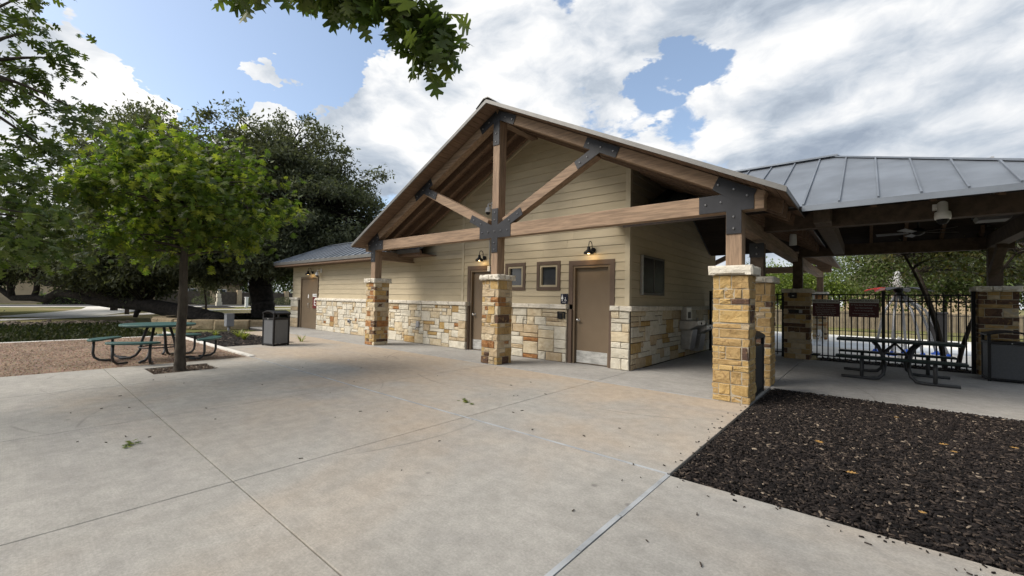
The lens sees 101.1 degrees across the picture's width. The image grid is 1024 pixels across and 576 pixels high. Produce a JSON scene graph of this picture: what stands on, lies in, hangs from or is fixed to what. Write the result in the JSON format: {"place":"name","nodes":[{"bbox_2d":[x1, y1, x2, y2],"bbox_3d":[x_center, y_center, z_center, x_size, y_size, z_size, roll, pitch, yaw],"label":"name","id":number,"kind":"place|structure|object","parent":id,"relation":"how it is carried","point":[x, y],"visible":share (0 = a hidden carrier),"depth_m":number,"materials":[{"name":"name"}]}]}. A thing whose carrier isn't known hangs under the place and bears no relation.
{"place":"outdoors","nodes":[
{"label":"outdoors","id":0,"kind":"place"},
{"bbox_2d":[0,307,134,316],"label":"path","id":1,"kind":"structure","parent":0,"point":[90,311],"depth_m":29.48,"materials":[{"name":"concrete"}]},
{"bbox_2d":[0,309,244,319],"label":"path","id":2,"kind":"structure","parent":0,"point":[96,316],"depth_m":26.12,"materials":[{"name":"concrete"}]},
{"bbox_2d":[0,304,290,305],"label":"street","id":3,"kind":"structure","parent":0,"point":[93,305],"depth_m":46.34,"materials":[{"name":"grey asphalt"}]},
{"bbox_2d":[0,306,290,306],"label":"pavement","id":4,"kind":"structure","parent":0,"point":[100,306],"depth_m":42.02,"materials":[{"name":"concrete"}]},
{"bbox_2d":[0,333,1022,575],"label":"plaza","id":5,"kind":"structure","parent":0,"point":[213,475],"depth_m":3.30,"materials":[{"name":"concrete"}]},
{"bbox_2d":[0,0,128,279],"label":"red oak","id":6,"kind":"object","parent":5,"relation":"on","point":[44,236],"visible":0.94,"depth_m":5.08,"materials":[{"name":"green plant"}]},
{"bbox_2d":[122,439,140,447],"bbox_3d":[-3.624,1.472,4.005,0.290,0.024,0.157,0,-2,40],"label":"leaf sprig","id":7,"kind":"object","parent":5,"relation":"on","point":[128,443],"visible":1,"depth_m":3.99,"materials":[{"name":"green plant"}]},
{"bbox_2d":[212,0,471,99],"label":"red oak","id":8,"kind":"object","parent":5,"relation":"on","point":[429,39],"visible":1,"depth_m":2.26,"materials":[{"name":"green plant"}]},
{"bbox_2d":[70,367,977,575],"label":"leaf litter","id":9,"kind":"object","parent":5,"relation":"on","point":[574,509],"visible":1,"depth_m":2.99,"materials":[{"name":"brown plant"}]},
{"bbox_2d":[663,405,745,473],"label":"mulch chips","id":10,"kind":"object","parent":5,"relation":"on","point":[708,438],"visible":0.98,"depth_m":4.41,"materials":[{"name":"brown wood"}]},
{"bbox_2d":[679,477,1013,573],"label":"mulch chips","id":11,"kind":"object","parent":5,"relation":"on","point":[993,572],"visible":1,"depth_m":2.59,"materials":[{"name":"brown wood"}]},
{"bbox_2d":[0,303,1023,472],"bbox_3d":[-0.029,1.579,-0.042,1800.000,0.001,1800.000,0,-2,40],"label":"ground","id":12,"kind":"structure","parent":0,"point":[32,310],"depth_m":26.15,"materials":[{"name":"green plant"}]},
{"bbox_2d":[0,278,67,302],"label":"house","id":13,"kind":"structure","parent":12,"relation":"on","point":[27,289],"depth_m":50.29,"materials":[{"name":"brown"}]},
{"bbox_2d":[36,292,87,304],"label":"clipped hedge","id":14,"kind":"object","parent":12,"relation":"on","point":[61,300],"visible":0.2,"depth_m":48.30,"materials":[{"name":"green plant"}]},
{"bbox_2d":[0,319,137,325],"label":"swale stones","id":15,"kind":"object","parent":12,"relation":"on","point":[62,321],"visible":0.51,"depth_m":20.57,"materials":[{"name":"beige stone"}]},
{"bbox_2d":[1,324,143,340],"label":"dry swale","id":16,"kind":"structure","parent":12,"relation":"on","point":[71,334],"depth_m":15.61,"materials":[{"name":"soil"}]},
{"bbox_2d":[0,321,156,341],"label":"swale grass","id":17,"kind":"structure","parent":16,"relation":"on","point":[25,333],"depth_m":15.56,"materials":[{"name":"green plant"}]},
{"bbox_2d":[0,336,155,342],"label":"gravel kerb","id":18,"kind":"structure","parent":12,"relation":"on","point":[61,340],"depth_m":12.35,"materials":[{"name":"concrete"}]},
{"bbox_2d":[16,169,194,310],"bbox_3d":[-34.170,-3.566,35.496,14.992,11.118,15.956,0,-2,40],"label":"oak tree","id":19,"kind":"object","parent":12,"relation":"on","point":[113,309],"depth_m":33.74,"materials":[{"name":"green plant"}]},
{"bbox_2d":[0,222,238,319],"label":"reclining oak","id":20,"kind":"object","parent":12,"relation":"on","point":[136,298],"visible":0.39,"depth_m":22.60,"materials":[{"name":"green plant"}]},
{"bbox_2d":[0,336,245,376],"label":"gravel bed","id":21,"kind":"object","parent":12,"relation":"on","point":[9,370],"depth_m":9.67,"materials":[{"name":"brown gravel"}]},
{"bbox_2d":[87,322,221,364],"bbox_3d":[-7.828,1.178,9.327,2.050,0.780,2.050,0,-2,29],"label":"round picnic table","id":22,"kind":"object","parent":21,"relation":"on","point":[142,344],"visible":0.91,"depth_m":9.15,"materials":[{"name":"green metal"}]},
{"bbox_2d":[191,295,214,304],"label":"grey shrub","id":23,"kind":"object","parent":12,"relation":"on","point":[199,302],"visible":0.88,"depth_m":57.82,"materials":[{"name":"green plant"}]},
{"bbox_2d":[173,282,242,291],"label":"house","id":24,"kind":"structure","parent":12,"relation":"on","point":[225,289],"depth_m":68.91,"materials":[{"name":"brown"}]},
{"bbox_2d":[162,332,255,356],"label":"gravel kerb","id":25,"kind":"structure","parent":12,"relation":"on","point":[227,349],"depth_m":11.04,"materials":[{"name":"concrete"}]},
{"bbox_2d":[188,277,231,308],"bbox_3d":[-22.653,0.030,31.555,3.158,4.145,3.576,2,-2,-21],"label":"park sapling","id":26,"kind":"object","parent":12,"relation":"on","point":[203,289],"visible":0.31,"depth_m":31.17,"materials":[{"name":"green plant"}]},
{"bbox_2d":[199,290,235,307],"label":"stone marker","id":27,"kind":"object","parent":12,"relation":"on","point":[218,303],"visible":0.84,"depth_m":47.75,"materials":[{"name":"white stone"}]},
{"bbox_2d":[151,313,290,329],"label":"planter wall","id":28,"kind":"structure","parent":12,"relation":"on","point":[209,324],"depth_m":18.56,"materials":[{"name":"stone"}]},
{"bbox_2d":[187,316,287,319],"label":"planter soil","id":29,"kind":"structure","parent":28,"relation":"in","point":[244,317],"depth_m":22.58,"materials":[{"name":"brown soil"}]},
{"bbox_2d":[12,90,395,317],"bbox_3d":[-15.772,-3.959,24.019,19.342,11.937,14.288,1,-2,-2],"label":"live oak","id":30,"kind":"object","parent":29,"relation":"on","point":[332,206],"visible":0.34,"depth_m":21.25,"materials":[{"name":"green plant"}]},
{"bbox_2d":[153,290,292,304],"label":"board fence","id":31,"kind":"object","parent":12,"relation":"on","point":[237,297],"visible":0.17,"depth_m":62.98,"materials":[{"name":"brown wood"}]},
{"bbox_2d":[186,331,291,346],"bbox_3d":[-9.617,1.702,14.230,6.140,0.091,1.960,0,-2,40],"label":"mulch bed","id":32,"kind":"object","parent":12,"relation":"on","point":[239,340],"visible":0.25,"depth_m":13.36,"materials":[{"name":"brown wood"}]},
{"bbox_2d":[224,314,233,331],"bbox_3d":[-11.259,1.398,16.767,0.350,0.740,0.290,0,-2,40],"label":"utility box","id":33,"kind":"object","parent":32,"relation":"on","point":[228,321],"visible":0.95,"depth_m":16.67,"materials":[{"name":"grey metal"}]},
{"bbox_2d":[230,328,245,336],"bbox_3d":[-9.344,1.506,14.363,0.676,0.366,0.740,1,-2,-1],"label":"strap leaf plant","id":34,"kind":"object","parent":32,"relation":"on","point":[237,335],"visible":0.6,"depth_m":14.29,"materials":[{"name":"green plant"}]},
{"bbox_2d":[237,329,252,339],"bbox_3d":[-8.625,1.491,13.526,0.592,0.379,0.798,2,-2,-27],"label":"strap leaf plant","id":35,"kind":"object","parent":32,"relation":"on","point":[244,336],"visible":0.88,"depth_m":13.47,"materials":[{"name":"green plant"}]},
{"bbox_2d":[245,297,248,307],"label":"utility pedestal","id":36,"kind":"object","parent":12,"relation":"on","point":[246,302],"visible":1,"depth_m":50.29,"materials":[{"name":"white plastic"}]},
{"bbox_2d":[211,262,292,292],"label":"oak tree","id":37,"kind":"object","parent":12,"relation":"on","point":[245,288],"visible":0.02,"depth_m":72.10,"materials":[{"name":"green plant"}]},
{"bbox_2d":[248,283,292,292],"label":"treeline","id":38,"kind":"object","parent":12,"relation":"on","point":[281,289],"visible":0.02,"depth_m":89.07,"materials":[{"name":"green plant"}]},
{"bbox_2d":[274,295,290,304],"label":"grey shrub","id":39,"kind":"object","parent":12,"relation":"on","point":[283,302],"visible":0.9,"depth_m":65.83,"materials":[{"name":"green plant"}]},
{"bbox_2d":[274,275,292,292],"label":"oak tree","id":40,"kind":"object","parent":12,"relation":"on","point":[291,283],"visible":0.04,"depth_m":75.08,"materials":[{"name":"green plant"}]},
{"bbox_2d":[226,331,372,355],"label":"walk","id":41,"kind":"structure","parent":12,"relation":"on","point":[308,344],"depth_m":11.89,"materials":[{"name":"concrete"}]},
{"bbox_2d":[262,310,290,345],"bbox_3d":[-6.820,1.146,12.181,0.524,1.005,0.526,0,-2,26],"label":"litter bin","id":42,"kind":"object","parent":41,"relation":"on","point":[275,330],"visible":1,"depth_m":12.02,"materials":[{"name":"black metal"}]},
{"bbox_2d":[749,256,815,316],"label":"park tree","id":43,"kind":"object","parent":12,"relation":"on","point":[777,287],"visible":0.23,"depth_m":42.85,"materials":[{"name":"green plant"}]},
{"bbox_2d":[772,255,869,311],"bbox_3d":[29.750,-0.429,40.604,8.415,7.518,7.855,0,-2,40],"label":"park tree","id":44,"kind":"object","parent":12,"relation":"on","point":[831,286],"visible":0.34,"depth_m":39.29,"materials":[{"name":"green plant"}]},
{"bbox_2d":[672,388,1023,575],"bbox_3d":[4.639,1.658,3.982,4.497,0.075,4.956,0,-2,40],"label":"mulch bed","id":45,"kind":"object","parent":12,"relation":"on","point":[769,413],"visible":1,"depth_m":3.79,"materials":[{"name":"brown wood"}]},
{"bbox_2d":[775,331,970,369],"bbox_3d":[13.472,2.174,15.966,28.000,0.001,12.100,0,-2,40],"label":"splash pad","id":46,"kind":"object","parent":12,"relation":"on","point":[836,349],"visible":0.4,"depth_m":14.14,"materials":[{"name":"grey concrete"}]},
{"bbox_2d":[775,336,781,340],"bbox_3d":[9.626,2.200,19.929,6.390,0.001,5.196,0,-2,40],"label":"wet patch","id":47,"kind":"object","parent":46,"relation":"on","point":[779,338],"visible":0.05,"depth_m":18.30,"materials":[{"name":"grey liquid"}]},
{"bbox_2d":[814,329,824,345],"bbox_3d":[11.319,1.820,15.508,0.300,0.611,0.299,0,-2,40],"label":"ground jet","id":48,"kind":"object","parent":46,"relation":"on","point":[820,332],"visible":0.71,"depth_m":15.46,"materials":[{"name":"grey metal"}]},
{"bbox_2d":[812,292,828,339],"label":"stone pillar","id":49,"kind":"structure","parent":46,"relation":"on","point":[819,323],"depth_m":17.73,"materials":[{"name":"beige stone"}]},
{"bbox_2d":[775,341,970,355],"bbox_3d":[13.351,2.151,15.349,7.188,0.001,2.998,0,-2,40],"label":"wet patch","id":50,"kind":"object","parent":46,"relation":"on","point":[872,346],"visible":0.22,"depth_m":15.29,"materials":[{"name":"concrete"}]},
{"bbox_2d":[865,271,950,357],"bbox_3d":[12.336,0.764,13.200,2.002,2.619,1.609,0,-2,29],"label":"spray feature","id":51,"kind":"object","parent":46,"relation":"on","point":[898,290],"visible":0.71,"depth_m":13.25,"materials":[{"name":"grey metal"}]},
{"bbox_2d":[984,243,1023,265],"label":"crape myrtle","id":52,"kind":"object","parent":46,"relation":"on","point":[1013,258],"visible":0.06,"depth_m":11.17,"materials":[{"name":"green plant"}]},
{"bbox_2d":[808,254,983,320],"bbox_3d":[27.867,-1.634,31.264,10.126,9.607,10.122,0,-2,40],"label":"park tree","id":53,"kind":"object","parent":12,"relation":"on","point":[870,277],"visible":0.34,"depth_m":30.55,"materials":[{"name":"green plant"}]},
{"bbox_2d":[819,357,976,373],"bbox_3d":[12.196,1.972,8.327,10.100,0.091,1.230,0,-2,40],"label":"mulch bed","id":54,"kind":"object","parent":12,"relation":"on","point":[898,366],"visible":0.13,"depth_m":10.55,"materials":[{"name":"brown wood"}]},
{"bbox_2d":[837,229,1023,368],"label":"crape myrtle","id":55,"kind":"object","parent":54,"relation":"on","point":[1017,251],"visible":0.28,"depth_m":10.47,"materials":[{"name":"green plant"}]},
{"bbox_2d":[775,309,1023,335],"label":"cedar fence","id":56,"kind":"object","parent":12,"relation":"on","point":[872,321],"visible":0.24,"depth_m":28.25,"materials":[{"name":"brown wood"}]},
{"bbox_2d":[775,310,1023,341],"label":"picket fence","id":57,"kind":"object","parent":12,"relation":"on","point":[956,316],"visible":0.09,"depth_m":19.65,"materials":[{"name":"beige wood"}]},
{"bbox_2d":[865,251,1023,313],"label":"park tree","id":58,"kind":"object","parent":12,"relation":"on","point":[956,289],"visible":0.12,"depth_m":30.95,"materials":[{"name":"green plant"}]},
{"bbox_2d":[940,253,1023,315],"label":"park tree","id":59,"kind":"object","parent":12,"relation":"on","point":[1015,283],"visible":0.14,"depth_m":29.05,"materials":[{"name":"green plant"}]},
{"bbox_2d":[0,0,1023,309],"label":"sky","id":60,"kind":"structure","parent":0,"point":[733,85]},
{"bbox_2d":[249,326,1023,438],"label":"porch floor","id":61,"kind":"structure","parent":0,"point":[692,375],"depth_m":8.13,"materials":[{"name":"concrete"}]},
{"bbox_2d":[364,278,391,345],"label":"stone pillar","id":62,"kind":"structure","parent":61,"relation":"on","point":[377,309],"depth_m":12.69,"materials":[{"name":"beige stone"}]},
{"bbox_2d":[479,274,515,364],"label":"stone pillar","id":63,"kind":"structure","parent":61,"relation":"on","point":[496,348],"depth_m":9.42,"materials":[{"name":"brown stone"}]},
{"bbox_2d":[274,96,841,370],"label":"restroom building","id":64,"kind":"structure","parent":61,"relation":"on","point":[559,194],"depth_m":10.24,"materials":[{"name":"paint"}]},
{"bbox_2d":[301,279,316,328],"bbox_3d":[-8.898,0.681,18.535,1.546,2.176,0.072,0,-2,40],"label":"service door","id":65,"kind":"structure","parent":64,"relation":"in","point":[309,286],"depth_m":18.55,"materials":[{"name":"paint"}]},
{"bbox_2d":[475,251,485,260],"bbox_3d":[-0.861,-0.883,11.548,0.224,0.300,0.317,0,-2,40],"label":"wall lamp","id":66,"kind":"object","parent":64,"relation":"attached to","point":[479,258],"visible":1,"depth_m":11.48,"materials":[{"name":"black metal"}]},
{"bbox_2d":[472,272,490,349],"bbox_3d":[-0.799,0.645,11.717,0.850,2.183,0.133,0,-2,40],"label":"door","id":67,"kind":"structure","parent":64,"relation":"in","point":[478,284],"depth_m":11.89,"materials":[{"name":"paint"}]},
{"bbox_2d":[485,202,491,214],"bbox_3d":[-0.611,-2.164,11.432,0.152,0.385,0.260,0,-2,40],"label":"security camera","id":68,"kind":"object","parent":64,"relation":"attached to","point":[488,210],"visible":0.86,"depth_m":11.35,"materials":[{"name":"white plastic"}]},
{"bbox_2d":[487,240,490,270],"bbox_3d":[-0.619,-0.934,11.524,0.090,0.960,0.051,0,-2,40],"label":"electrical conduit","id":69,"kind":"object","parent":64,"relation":"attached to","point":[489,268],"visible":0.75,"depth_m":11.52,"materials":[{"name":"grey metal"}]},
{"bbox_2d":[557,311,564,318],"bbox_3d":[1.147,0.640,9.878,0.215,0.180,0.044,0,-2,40],"label":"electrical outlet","id":70,"kind":"object","parent":64,"relation":"attached to","point":[561,315],"visible":1,"depth_m":9.86,"materials":[{"name":"black metal"}]},
{"bbox_2d":[561,294,567,303],"bbox_3d":[1.232,0.256,9.929,0.190,0.235,0.024,0,-2,40],"label":"restroom sign","id":71,"kind":"object","parent":64,"relation":"attached to","point":[564,298],"visible":1,"depth_m":9.91,"materials":[{"name":"black plastic"}]},
{"bbox_2d":[584,241,595,253],"bbox_3d":[1.731,-0.903,9.363,0.224,0.300,0.317,0,-2,40],"label":"wall lamp","id":72,"kind":"object","parent":64,"relation":"attached to","point":[589,250],"visible":1,"depth_m":9.30,"materials":[{"name":"black metal"}]},
{"bbox_2d":[576,267,607,365],"bbox_3d":[1.804,0.635,9.522,0.840,2.183,0.133,0,-2,40],"label":"door","id":73,"kind":"structure","parent":64,"relation":"in","point":[592,283],"depth_m":9.54,"materials":[{"name":"paint"}]},
{"bbox_2d":[640,255,664,295],"bbox_3d":[3.281,-0.272,9.800,0.060,0.890,1.305,0,-2,40],"label":"notice case","id":74,"kind":"object","parent":64,"relation":"attached to","point":[652,275],"visible":1,"depth_m":9.72,"materials":[{"name":"black glass"}]},
{"bbox_2d":[679,307,712,350],"bbox_3d":[5.032,1.125,11.447,0.478,1.210,1.450,0,-2,40],"label":"drinking fountain","id":75,"kind":"object","parent":64,"relation":"attached to","point":[693,333],"visible":0.98,"depth_m":11.11,"materials":[{"name":"silver metal"}]},
{"bbox_2d":[708,264,760,404],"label":"stone pillar","id":76,"kind":"structure","parent":61,"relation":"on","point":[734,332],"depth_m":6.20,"materials":[{"name":"stone"}]},
{"bbox_2d":[755,330,764,397],"bbox_3d":[3.871,1.204,6.866,0.324,1.005,0.746,0,-2,40],"label":"litter bin","id":77,"kind":"object","parent":61,"relation":"on","point":[759,371],"visible":0.27,"depth_m":6.80,"materials":[{"name":"black metal"}]},
{"bbox_2d":[755,276,779,386],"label":"stone pillar","id":78,"kind":"structure","parent":61,"relation":"on","point":[765,301],"depth_m":7.49,"materials":[{"name":"stone"}]},
{"bbox_2d":[781,288,814,359],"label":"stone pillar","id":79,"kind":"structure","parent":61,"relation":"on","point":[798,327],"depth_m":11.27,"materials":[{"name":"stone"}]},
{"bbox_2d":[709,291,783,356],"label":"picket gate","id":80,"kind":"structure","parent":79,"relation":"attached to","point":[710,318],"depth_m":11.81,"materials":[{"name":"black metal"}]},
{"bbox_2d":[789,293,801,312],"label":"switch boxes","id":81,"kind":"object","parent":79,"relation":"attached to","point":[793,295],"visible":1,"depth_m":11.27,"materials":[{"name":"black metal"}]},
{"bbox_2d":[605,154,1023,288],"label":"picnic pavilion","id":82,"kind":"structure","parent":79,"relation":"on","point":[851,205],"depth_m":7.35,"materials":[{"name":"metal"}]},
{"bbox_2d":[789,234,796,245],"bbox_3d":[5.212,-0.892,7.814,0.120,0.204,0.117,0,-2,40],"label":"spot lamp","id":83,"kind":"object","parent":82,"relation":"attached to","point":[792,239],"visible":1,"depth_m":7.77,"materials":[{"name":"grey metal"}]},
{"bbox_2d":[876,200,957,237],"bbox_3d":[7.894,-1.629,8.225,1.200,1.210,1.206,0,-2,40],"label":"ceiling fan","id":84,"kind":"object","parent":82,"relation":"hanging from","point":[917,231],"visible":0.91,"depth_m":8.13,"materials":[{"name":"black metal"}]},
{"bbox_2d":[932,201,951,224],"bbox_3d":[6.248,-1.088,6.118,0.192,0.335,0.191,0,-2,40],"label":"security camera","id":85,"kind":"object","parent":82,"relation":"attached to","point":[942,215],"visible":1,"depth_m":6.07,"materials":[{"name":"white plastic"}]},
{"bbox_2d":[973,156,1012,222],"bbox_3d":[7.778,-1.603,6.826,0.392,1.040,0.350,0,-2,40],"label":"flood lamp","id":86,"kind":"object","parent":82,"relation":"attached to","point":[1002,218],"visible":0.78,"depth_m":6.76,"materials":[{"name":"grey metal"}]},
{"bbox_2d":[835,336,968,388],"bbox_3d":[7.771,1.443,8.542,1.860,0.768,1.500,0,-2,40],"label":"picnic table","id":87,"kind":"object","parent":61,"relation":"on","point":[907,360],"visible":1,"depth_m":8.36,"materials":[{"name":"grey metal"}]},
{"bbox_2d":[969,286,1023,374],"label":"stone pillar","id":88,"kind":"structure","parent":61,"relation":"on","point":[997,307],"depth_m":9.01,"materials":[{"name":"stone"}]},
{"bbox_2d":[811,291,975,373],"bbox_3d":[9.136,0.989,10.289,2.978,1.815,0.076,0,-2,40],"label":"picket fence","id":89,"kind":"object","parent":88,"relation":"attached to","point":[973,331],"visible":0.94,"depth_m":9.96,"materials":[{"name":"black metal"}]},
{"bbox_2d":[812,299,838,316],"bbox_3d":[8.213,0.521,11.032,0.570,0.445,0.013,0,-2,40],"label":"park sign","id":90,"kind":"object","parent":89,"relation":"attached to","point":[826,307],"visible":1,"depth_m":11.03,"materials":[{"name":"black metal"}]},
{"bbox_2d":[849,299,878,317],"bbox_3d":[8.798,0.504,10.539,0.580,0.455,0.013,0,-2,40],"label":"park sign","id":91,"kind":"object","parent":89,"relation":"attached to","point":[863,307],"visible":1,"depth_m":10.53,"materials":[{"name":"black metal"}]},
{"bbox_2d":[980,330,1023,382],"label":"litter bin","id":92,"kind":"object","parent":61,"relation":"on","point":[1002,360],"visible":1,"depth_m":8.32,"materials":[{"name":"black metal"}]},
{"bbox_2d":[896,337,905,356],"bbox_3d":[11.415,1.723,12.419,0.304,0.626,0.305,0,-2,40],"label":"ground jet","id":93,"kind":"object","parent":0,"point":[900,345],"visible":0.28,"depth_m":12.37,"materials":[{"name":"grey metal"}]},
{"bbox_2d":[843,262,976,321],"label":"house","id":94,"kind":"structure","parent":0,"point":[953,307],"depth_m":41.77,"materials":[{"name":"brown"}]},
{"bbox_2d":[927,312,948,341],"bbox_3d":[17.943,1.656,17.780,0.620,1.290,0.620,0,-2,40],"label":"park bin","id":95,"kind":"object","parent":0,"point":[940,317],"visible":0.42,"depth_m":17.51,"materials":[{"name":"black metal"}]},
{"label":"tree pit","id":96,"kind":"structure","parent":0,"visible":0},
{"bbox_2d":[30,111,310,372],"bbox_3d":[-5.993,-0.832,7.917,4.115,4.862,4.120,0,-2,40],"label":"young oak","id":97,"kind":"object","parent":96,"relation":"in","point":[187,189],"visible":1,"depth_m":7.40,"materials":[{"name":"green plant"}]},
{"bbox_2d":[146,364,216,373],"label":"mulch chips","id":98,"kind":"object","parent":96,"relation":"on","point":[188,368],"visible":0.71,"depth_m":8.08,"materials":[{"name":"brown wood"}]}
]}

